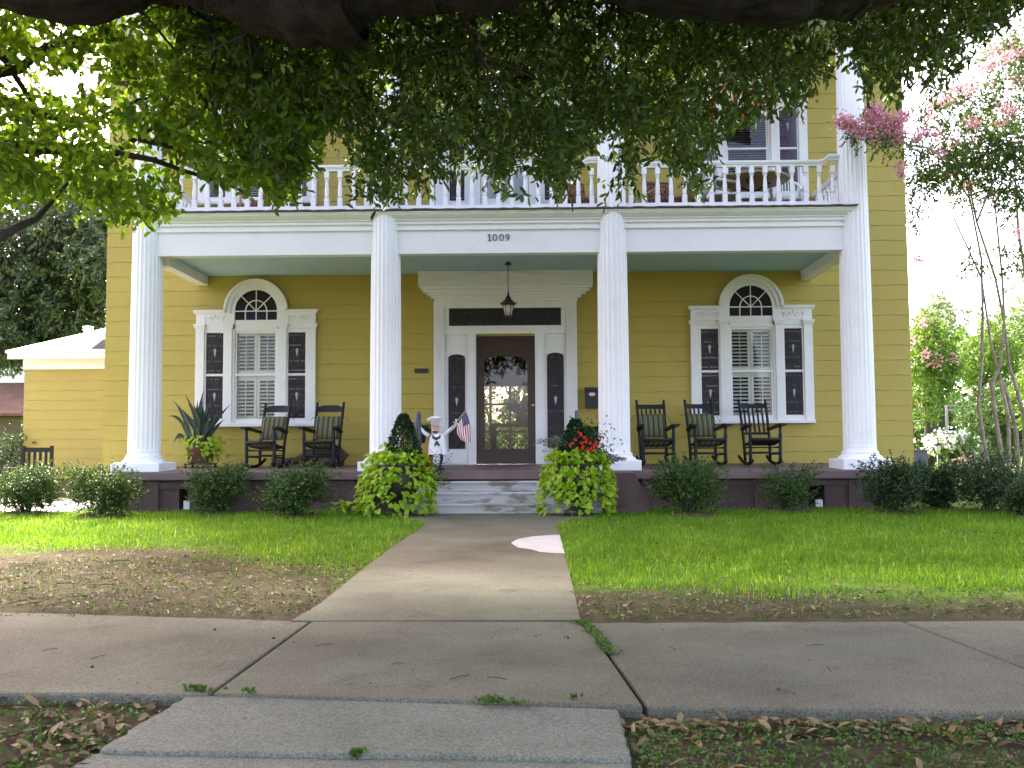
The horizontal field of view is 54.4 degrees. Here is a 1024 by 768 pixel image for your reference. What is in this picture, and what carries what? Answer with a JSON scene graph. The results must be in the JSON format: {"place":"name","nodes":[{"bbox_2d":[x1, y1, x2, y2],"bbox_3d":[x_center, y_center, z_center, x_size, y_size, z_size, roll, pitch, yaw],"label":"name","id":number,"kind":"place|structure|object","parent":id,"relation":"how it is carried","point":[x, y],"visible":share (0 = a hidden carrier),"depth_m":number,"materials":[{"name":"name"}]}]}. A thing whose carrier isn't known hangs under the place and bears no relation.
{"place":"outdoors","nodes":[
{"label":"outdoors","id":0,"kind":"place"},
{"bbox_2d":[0,498,98,511],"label":"driveway","id":1,"kind":"structure","parent":0,"point":[62,506],"depth_m":16.58,"materials":[{"name":"concrete"}]},
{"bbox_2d":[2,446,54,505],"bbox_3d":[-8.359,1.583,17.239,0.660,1.025,0.590,0,-4,1],"label":"garden chair","id":2,"kind":"object","parent":1,"relation":"on","point":[50,449],"visible":0.38,"depth_m":17.52,"materials":[{"name":"black paint"}]},
{"bbox_2d":[0,612,308,705],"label":"sidewalk","id":3,"kind":"structure","parent":0,"point":[147,652],"depth_m":4.81,"materials":[{"name":"concrete"}]},
{"bbox_2d":[402,423,440,466],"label":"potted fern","id":4,"kind":"object","parent":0,"point":[426,428],"visible":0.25,"depth_m":16.51,"materials":[{"name":"green plant"}]},
{"bbox_2d":[213,621,641,717],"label":"sidewalk","id":5,"kind":"structure","parent":0,"point":[558,669],"depth_m":4.49,"materials":[{"name":"concrete"}]},
{"bbox_2d":[291,513,599,623],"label":"path","id":6,"kind":"structure","parent":0,"point":[479,567],"depth_m":7.34,"materials":[{"name":"concrete"}]},
{"bbox_2d":[511,535,564,552],"bbox_3d":[0.243,1.572,9.819,0.507,0.016,1.743,0,-4,1],"label":"path patch","id":7,"kind":"object","parent":6,"relation":"on","point":[549,543],"visible":0.93,"depth_m":9.80,"materials":[{"name":"concrete"}]},
{"bbox_2d":[533,415,626,516],"bbox_3d":[0.934,1.128,13.666,1.322,1.414,1.051,0,-4,1],"label":"potted plant","id":8,"kind":"object","parent":6,"relation":"on","point":[576,468],"visible":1,"depth_m":13.43,"materials":[{"name":"green plant"}]},
{"bbox_2d":[0,457,1023,767],"bbox_3d":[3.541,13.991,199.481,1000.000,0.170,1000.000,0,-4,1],"label":"ground","id":9,"kind":"structure","parent":0,"point":[292,577],"depth_m":6.42,"materials":[{"name":"soil"}]},
{"bbox_2d":[0,383,23,477],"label":"brown shed","id":10,"kind":"structure","parent":9,"relation":"on","point":[11,401],"depth_m":29.57,"materials":[{"name":"brown"}]},
{"bbox_2d":[0,363,24,382],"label":"white house","id":11,"kind":"structure","parent":9,"relation":"on","point":[6,378],"depth_m":48.55,"materials":[{"name":"grey metal"}]},
{"bbox_2d":[5,365,12,375],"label":"window","id":12,"kind":"structure","parent":11,"relation":"in","point":[10,365],"depth_m":48.52,"materials":[{"name":"grey metal"}]},
{"bbox_2d":[0,420,36,494],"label":"shrub","id":13,"kind":"object","parent":9,"relation":"on","point":[8,455],"visible":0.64,"depth_m":21.10,"materials":[{"name":"green plant"}]},
{"bbox_2d":[0,459,78,516],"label":"shrub","id":14,"kind":"object","parent":9,"relation":"on","point":[22,488],"visible":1,"depth_m":14.36,"materials":[{"name":"green plant"}]},
{"bbox_2d":[0,165,107,378],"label":"magnolia","id":15,"kind":"object","parent":9,"relation":"on","point":[52,285],"visible":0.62,"depth_m":32.34,"materials":[{"name":"green plant"}]},
{"bbox_2d":[5,326,104,494],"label":"side wing","id":16,"kind":"structure","parent":9,"relation":"on","point":[63,412],"depth_m":21.17,"materials":[{"name":"yellow wood"}]},
{"bbox_2d":[54,457,152,518],"bbox_3d":[-5.708,1.478,13.967,1.330,0.902,1.224,0,-4,1],"label":"shrub","id":17,"kind":"object","parent":9,"relation":"on","point":[110,487],"visible":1,"depth_m":13.81,"materials":[{"name":"green plant"}]},
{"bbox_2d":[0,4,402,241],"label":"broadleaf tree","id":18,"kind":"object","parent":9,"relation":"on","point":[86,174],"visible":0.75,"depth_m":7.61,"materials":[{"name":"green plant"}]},
{"bbox_2d":[177,454,262,515],"bbox_3d":[-4.211,1.465,14.305,1.146,0.927,1.167,1,-4,-25],"label":"shrub","id":19,"kind":"object","parent":9,"relation":"on","point":[213,492],"visible":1,"depth_m":14.15,"materials":[{"name":"green plant"}]},
{"bbox_2d":[250,455,342,518],"bbox_3d":[-2.918,1.428,13.605,1.262,0.930,1.240,1,-4,-17],"label":"shrub","id":20,"kind":"object","parent":9,"relation":"on","point":[288,492],"visible":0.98,"depth_m":13.45,"materials":[{"name":"green plant"}]},
{"bbox_2d":[71,754,631,767],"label":"apron","id":21,"kind":"object","parent":9,"relation":"on","point":[111,761],"visible":0.96,"depth_m":3.20,"materials":[{"name":"grey concrete"}]},
{"bbox_2d":[327,499,385,512],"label":"creeping vine","id":22,"kind":"object","parent":9,"relation":"on","point":[344,505],"visible":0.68,"depth_m":13.79,"materials":[{"name":"green plant"}]},
{"bbox_2d":[100,696,631,766],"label":"apron","id":23,"kind":"object","parent":9,"relation":"on","point":[214,726],"visible":0.89,"depth_m":3.50,"materials":[{"name":"grey concrete"}]},
{"bbox_2d":[351,412,457,517],"bbox_3d":[-1.536,1.122,13.663,1.218,1.486,1.163,-3,-5,34],"label":"potted plant","id":24,"kind":"object","parent":9,"relation":"on","point":[399,470],"visible":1,"depth_m":13.49,"materials":[{"name":"green plant"}]},
{"bbox_2d":[103,0,920,514],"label":"yellow house","id":25,"kind":"structure","parent":9,"relation":"on","point":[795,314],"depth_m":17.27,"materials":[{"name":"yellow wood"}]},
{"bbox_2d":[169,390,229,467],"bbox_3d":[-5.226,0.738,16.599,1.062,1.329,0.682,-2,-4,28],"label":"snake plant pot","id":26,"kind":"object","parent":25,"relation":"on","point":[199,440],"visible":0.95,"depth_m":16.52,"materials":[{"name":"ceramic"}]},
{"bbox_2d":[193,279,318,426],"bbox_3d":[-4.493,-0.548,17.477,2.190,2.597,0.225,0,-4,1],"label":"window","id":27,"kind":"structure","parent":25,"relation":"in","point":[257,308],"depth_m":17.45,"materials":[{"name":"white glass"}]},
{"bbox_2d":[197,105,316,205],"bbox_3d":[-4.516,-4.199,17.710,2.180,2.050,0.215,0,-4,1],"label":"window","id":28,"kind":"structure","parent":25,"relation":"in","point":[227,197],"depth_m":17.63,"materials":[{"name":"white glass"}]},
{"bbox_2d":[239,192,289,206],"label":"wicker chair","id":29,"kind":"object","parent":25,"relation":"on","point":[253,203],"visible":0.09,"depth_m":16.61,"materials":[{"name":"beige wicker"}]},
{"bbox_2d":[240,402,292,467],"bbox_3d":[-4.004,0.834,16.372,0.702,1.098,0.687,-1,-4,15],"label":"rocking chair","id":30,"kind":"object","parent":25,"relation":"on","point":[273,429],"visible":0.95,"depth_m":16.44,"materials":[{"name":"black paint"}]},
{"bbox_2d":[271,448,348,465],"bbox_3d":[-3.452,1.209,16.986,1.324,0.396,0.300,0,-4,1],"label":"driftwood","id":31,"kind":"object","parent":25,"relation":"on","point":[343,453],"visible":0.49,"depth_m":16.87,"materials":[{"name":"brown wood"}]},
{"bbox_2d":[297,402,347,467],"bbox_3d":[-3.095,0.830,16.408,0.702,1.098,0.687,-1,-4,8],"label":"rocking chair","id":32,"kind":"object","parent":25,"relation":"on","point":[328,427],"visible":0.95,"depth_m":16.50,"materials":[{"name":"black paint"}]},
{"bbox_2d":[411,411,420,503],"bbox_3d":[-1.396,1.056,14.514,0.052,1.343,0.902,0,-4,1],"label":"handrail","id":33,"kind":"object","parent":25,"relation":"on","point":[417,420],"visible":0.36,"depth_m":14.92,"materials":[{"name":"grey metal"}]},
{"bbox_2d":[415,368,427,372],"bbox_3d":[-1.583,-0.233,17.395,0.231,0.079,0.019,0,-4,1],"label":"wall plaque","id":34,"kind":"object","parent":25,"relation":"attached to","point":[421,370],"depth_m":17.39,"materials":[{"name":"black metal"}]},
{"bbox_2d":[413,416,457,469],"bbox_3d":[-1.205,0.904,15.247,0.746,0.834,0.305,0,-4,1],"label":"chef statue","id":35,"kind":"object","parent":25,"relation":"on","point":[437,441],"visible":0.77,"depth_m":15.19,"materials":[{"name":"white paint"}]},
{"bbox_2d":[449,408,470,442],"bbox_3d":[-0.804,0.639,15.218,0.347,0.528,0.068,0,-4,1],"label":"hand flag","id":36,"kind":"object","parent":35,"relation":"attached to","point":[463,431],"visible":1,"depth_m":15.22,"materials":[{"name":"multicoloured fabric"}]},
{"bbox_2d":[430,85,573,204],"bbox_3d":[-0.135,-3.920,17.608,2.600,2.705,0.222,0,-4,1],"label":"door","id":37,"kind":"structure","parent":25,"relation":"in","point":[465,186],"depth_m":17.58,"materials":[{"name":"white glass"}]},
{"bbox_2d":[476,336,535,463],"bbox_3d":[-0.109,0.267,17.370,1.030,2.242,0.128,0,-4,1],"label":"front door","id":38,"kind":"structure","parent":25,"relation":"in","point":[505,365],"depth_m":17.40,"materials":[{"name":"brown wood"}]},
{"bbox_2d":[500,261,516,319],"bbox_3d":[-0.062,-1.532,16.338,0.280,0.966,0.280,0,-4,1],"label":"hanging lantern","id":39,"kind":"object","parent":25,"relation":"hanging from","point":[508,303],"visible":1,"depth_m":16.27,"materials":[{"name":"brown metal"}]},
{"bbox_2d":[555,183,595,203],"bbox_3d":[1.034,-3.055,16.791,0.655,0.860,0.758,0,-4,-7],"label":"wicker chair","id":40,"kind":"object","parent":25,"relation":"on","point":[584,198],"visible":0.23,"depth_m":17.02,"materials":[{"name":"beige wicker"}]},
{"bbox_2d":[584,387,597,407],"bbox_3d":[1.390,0.237,17.248,0.266,0.356,0.143,0,-4,1],"label":"mailbox","id":41,"kind":"object","parent":25,"relation":"attached to","point":[591,397],"visible":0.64,"depth_m":17.20,"materials":[{"name":"black metal"}]},
{"bbox_2d":[631,400,679,465],"bbox_3d":[2.344,0.792,16.364,0.702,1.098,0.686,0,-4,-4],"label":"rocking chair","id":42,"kind":"object","parent":25,"relation":"on","point":[652,425],"visible":0.91,"depth_m":16.47,"materials":[{"name":"black paint"}]},
{"bbox_2d":[646,181,682,202],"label":"wicker chair","id":43,"kind":"object","parent":25,"relation":"on","point":[663,194],"visible":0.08,"depth_m":16.98,"materials":[{"name":"beige wicker"}]},
{"bbox_2d":[680,180,695,201],"bbox_3d":[2.927,-2.994,16.380,0.310,0.660,0.302,0,-4,1],"label":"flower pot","id":44,"kind":"object","parent":25,"relation":"on","point":[690,196],"visible":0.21,"depth_m":16.29,"materials":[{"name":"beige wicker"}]},
{"bbox_2d":[679,399,731,465],"bbox_3d":[3.149,0.782,16.250,0.708,1.098,0.686,0,-4,-8],"label":"rocking chair","id":45,"kind":"object","parent":25,"relation":"on","point":[700,425],"visible":0.91,"depth_m":16.35,"materials":[{"name":"black paint"}]},
{"bbox_2d":[702,173,740,201],"bbox_3d":[3.463,-3.106,16.478,0.550,0.896,0.591,0,-4,1],"label":"plastic chair","id":46,"kind":"object","parent":25,"relation":"on","point":[731,196],"visible":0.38,"depth_m":16.45,"materials":[{"name":"white plastic"}]},
{"bbox_2d":[706,42,768,117],"bbox_3d":[3.830,-5.229,16.908,1.272,1.452,0.176,0,-4,1],"label":"window","id":47,"kind":"structure","parent":25,"relation":"hanging from","point":[719,105],"depth_m":16.89,"materials":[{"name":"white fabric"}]},
{"bbox_2d":[686,84,809,200],"bbox_3d":[4.143,-4.262,17.561,2.180,2.050,0.215,0,-4,1],"label":"window","id":48,"kind":"structure","parent":25,"relation":"in","point":[787,139],"depth_m":17.53,"materials":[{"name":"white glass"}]},
{"bbox_2d":[687,274,815,423],"bbox_3d":[4.165,-0.611,17.328,2.190,2.597,0.225,0,-4,1],"label":"window","id":49,"kind":"structure","parent":25,"relation":"in","point":[749,303],"depth_m":17.30,"materials":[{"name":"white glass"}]},
{"bbox_2d":[715,170,789,191],"bbox_3d":[3.982,-3.028,16.464,1.200,0.726,1.200,0,-4,1],"label":"patio table","id":50,"kind":"object","parent":25,"relation":"on","point":[758,176],"visible":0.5,"depth_m":16.38,"materials":[{"name":"black metal"}]},
{"bbox_2d":[737,399,786,464],"bbox_3d":[4.059,0.780,16.334,0.702,1.098,0.686,0,-4,-6],"label":"rocking chair","id":51,"kind":"object","parent":25,"relation":"on","point":[769,441],"visible":0.98,"depth_m":16.37,"materials":[{"name":"black paint"}]},
{"bbox_2d":[768,180,803,200],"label":"plastic chair","id":52,"kind":"object","parent":25,"relation":"on","point":[771,192],"visible":0.41,"depth_m":17.05,"materials":[{"name":"white plastic"}]},
{"bbox_2d":[0,0,1023,220],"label":"live oak","id":53,"kind":"object","parent":9,"relation":"on","point":[636,110],"visible":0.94,"depth_m":7.42,"materials":[{"name":"green plant"}]},
{"bbox_2d":[0,503,1023,619],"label":"lawn grass","id":54,"kind":"structure","parent":9,"relation":"on","point":[756,544],"depth_m":9.97,"materials":[{"name":"green plant"}]},
{"bbox_2d":[0,515,1023,767],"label":"leaf litter","id":55,"kind":"object","parent":9,"relation":"on","point":[764,721],"visible":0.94,"depth_m":3.67,"materials":[{"name":"brown plant"}]},
{"bbox_2d":[0,559,1023,767],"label":"fallen leaves","id":56,"kind":"object","parent":9,"relation":"on","point":[727,750],"visible":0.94,"depth_m":3.56,"materials":[{"name":"brown plant"}]},
{"bbox_2d":[0,555,1023,767],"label":"ground weeds","id":57,"kind":"object","parent":9,"relation":"on","point":[599,638],"visible":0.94,"depth_m":3.60,"materials":[{"name":"green plant"}]},
{"bbox_2d":[643,451,736,517],"bbox_3d":[2.406,1.387,13.582,1.247,0.961,1.488,0,-4,1],"label":"shrub","id":58,"kind":"object","parent":9,"relation":"on","point":[689,495],"visible":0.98,"depth_m":13.38,"materials":[{"name":"green plant"}]},
{"bbox_2d":[746,458,824,512],"bbox_3d":[3.956,1.461,14.147,1.020,0.811,1.030,3,-5,-44],"label":"shrub","id":59,"kind":"object","parent":9,"relation":"on","point":[788,496],"visible":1,"depth_m":14.05,"materials":[{"name":"green plant"}]},
{"bbox_2d":[850,449,934,515],"bbox_3d":[5.176,1.355,13.501,1.086,0.967,1.161,0,-4,1],"label":"shrub","id":60,"kind":"object","parent":9,"relation":"on","point":[896,483],"visible":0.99,"depth_m":13.33,"materials":[{"name":"green plant"}]},
{"bbox_2d":[914,450,928,465],"bbox_3d":[7.889,1.765,19.691,0.500,0.923,0.640,0,-4,1],"label":"grey cabinet","id":61,"kind":"object","parent":9,"relation":"on","point":[920,453],"visible":0.22,"depth_m":19.41,"materials":[{"name":"metal"}]},
{"bbox_2d":[828,17,1023,477],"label":"crape myrtle","id":62,"kind":"object","parent":9,"relation":"on","point":[978,163],"visible":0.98,"depth_m":18.88,"materials":[{"name":"pink plant"}]},
{"bbox_2d":[910,456,960,510],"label":"shrub","id":63,"kind":"object","parent":9,"relation":"on","point":[937,499],"visible":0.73,"depth_m":14.16,"materials":[{"name":"green plant"}]},
{"bbox_2d":[908,308,967,467],"bbox_3d":[14.919,0.245,35.701,2.674,6.080,5.608,-2,-4,17],"label":"flowering tree","id":64,"kind":"object","parent":9,"relation":"on","point":[935,368],"visible":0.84,"depth_m":34.38,"materials":[{"name":"green plant"}]},
{"bbox_2d":[934,441,941,467],"bbox_3d":[13.142,2.355,30.684,0.240,1.212,0.240,-2,-4,23],"label":"street lamp","id":65,"kind":"object","parent":9,"relation":"on","point":[937,444],"visible":0.71,"depth_m":30.65,"materials":[{"name":"white metal"}]},
{"bbox_2d":[913,404,968,458],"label":"utility pole","id":66,"kind":"object","parent":9,"relation":"on","point":[946,417],"visible":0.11,"depth_m":61.44,"materials":[{"name":"beige wood"}]},
{"bbox_2d":[913,289,974,461],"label":"green tree","id":67,"kind":"object","parent":9,"relation":"on","point":[939,307],"visible":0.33,"depth_m":57.80,"materials":[{"name":"green plant"}]},
{"bbox_2d":[913,390,974,437],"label":"green tree","id":68,"kind":"object","parent":9,"relation":"on","point":[951,416],"visible":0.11,"depth_m":73.58,"materials":[{"name":"green plant"}]},
{"bbox_2d":[920,426,981,463],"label":"flowering shrub","id":69,"kind":"object","parent":9,"relation":"on","point":[955,443],"visible":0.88,"depth_m":33.26,"materials":[{"name":"white plant"}]},
{"bbox_2d":[951,447,982,473],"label":"flowering shrub","id":70,"kind":"object","parent":9,"relation":"on","point":[964,456],"visible":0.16,"depth_m":32.55,"materials":[{"name":"pink plant"}]},
{"bbox_2d":[913,332,1022,456],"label":"woods","id":71,"kind":"object","parent":9,"relation":"on","point":[918,439],"visible":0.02,"depth_m":81.77,"materials":[{"name":"green plant"}]},
{"bbox_2d":[939,442,1023,514],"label":"shrub","id":72,"kind":"object","parent":9,"relation":"on","point":[973,484],"visible":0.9,"depth_m":13.65,"materials":[{"name":"green plant"}]},
{"bbox_2d":[948,305,1023,461],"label":"green tree","id":73,"kind":"object","parent":9,"relation":"on","point":[970,371],"visible":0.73,"depth_m":50.68,"materials":[{"name":"green plant"}]},
{"bbox_2d":[949,378,1022,465],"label":"green tree","id":74,"kind":"object","parent":9,"relation":"on","point":[971,420],"visible":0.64,"depth_m":42.56,"materials":[{"name":"green plant"}]},
{"bbox_2d":[992,474,1023,517],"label":"shrub","id":75,"kind":"object","parent":9,"relation":"on","point":[1013,497],"visible":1,"depth_m":12.83,"materials":[{"name":"green plant"}]},
{"bbox_2d":[995,295,1023,378],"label":"green tree","id":76,"kind":"object","parent":9,"relation":"on","point":[1019,315],"visible":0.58,"depth_m":58.81,"materials":[{"name":"green plant"}]},
{"bbox_2d":[1000,352,1023,430],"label":"green tree","id":77,"kind":"object","parent":9,"relation":"on","point":[1020,381],"visible":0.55,"depth_m":39.68,"materials":[{"name":"green plant"}]},
{"bbox_2d":[0,3,1023,445],"label":"sky","id":78,"kind":"structure","parent":0,"point":[943,244],"materials":[{"name":"white"}]},
{"bbox_2d":[583,425,598,449],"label":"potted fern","id":79,"kind":"object","parent":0,"point":[586,428],"visible":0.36,"depth_m":16.53,"materials":[{"name":"green plant"}]},
{"bbox_2d":[591,622,1023,722],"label":"sidewalk","id":80,"kind":"structure","parent":0,"point":[898,675],"depth_m":4.35,"materials":[{"name":"concrete"}]},
{"bbox_2d":[906,621,1023,668],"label":"sidewalk","id":81,"kind":"structure","parent":0,"point":[1002,640],"depth_m":5.17,"materials":[{"name":"concrete"}]}
]}

